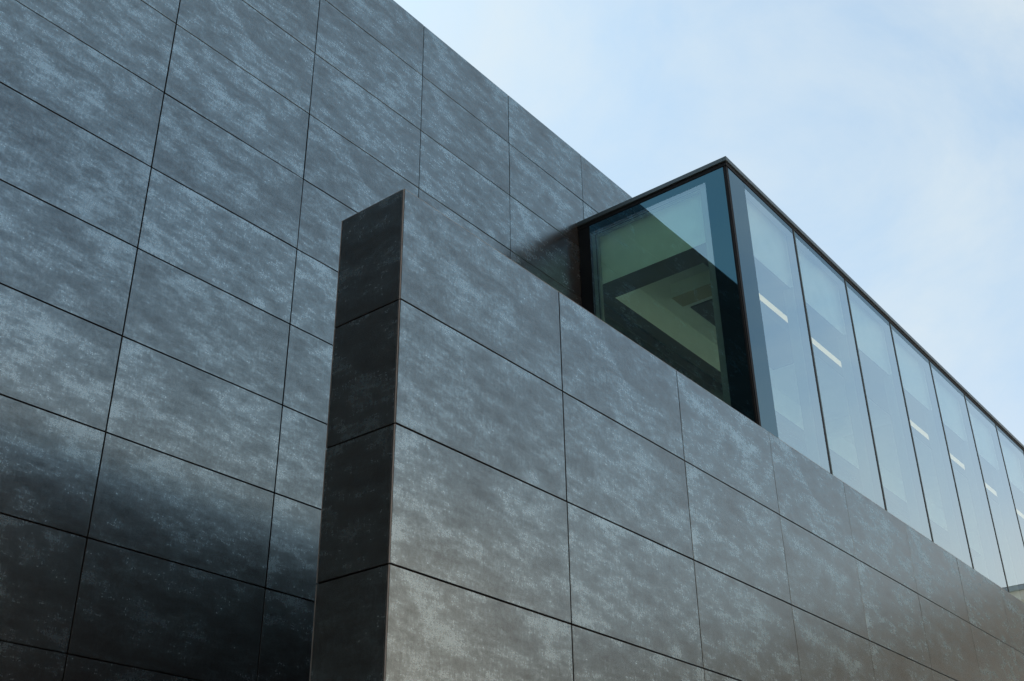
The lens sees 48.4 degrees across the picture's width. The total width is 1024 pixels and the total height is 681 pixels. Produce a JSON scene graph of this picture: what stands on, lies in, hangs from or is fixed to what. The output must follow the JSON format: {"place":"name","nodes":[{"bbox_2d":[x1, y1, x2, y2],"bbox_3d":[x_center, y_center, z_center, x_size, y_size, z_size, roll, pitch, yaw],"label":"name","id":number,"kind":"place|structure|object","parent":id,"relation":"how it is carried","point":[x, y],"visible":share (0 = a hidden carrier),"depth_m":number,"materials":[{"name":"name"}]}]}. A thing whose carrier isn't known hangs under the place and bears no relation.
{"place":"outdoors","nodes":[
{"label":"outdoors","id":0,"kind":"place"},
{"bbox_2d":[394,0,1023,444],"label":"sky","id":1,"kind":"structure","parent":0,"point":[890,133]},
{"label":"pavement","id":2,"kind":"structure","parent":0,"visible":0},
{"bbox_2d":[0,0,723,680],"bbox_3d":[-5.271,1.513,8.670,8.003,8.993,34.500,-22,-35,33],"label":"tall tiled wall","id":3,"kind":"structure","parent":2,"relation":"on","point":[188,188],"depth_m":6.99,"materials":[{"name":"ceramic"}]},
{"bbox_2d":[577,156,1023,601],"bbox_3d":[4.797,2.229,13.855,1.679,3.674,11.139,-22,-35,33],"label":"glass box","id":4,"kind":"object","parent":3,"relation":"attached to","point":[771,316],"visible":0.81,"depth_m":11.18,"materials":[{"name":"clear glass"}]},
{"bbox_2d":[309,189,1023,680],"bbox_3d":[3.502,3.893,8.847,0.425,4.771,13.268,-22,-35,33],"label":"tiled wall","id":5,"kind":"structure","parent":2,"relation":"on","point":[529,475],"depth_m":5.61,"materials":[{"name":"ceramic"}]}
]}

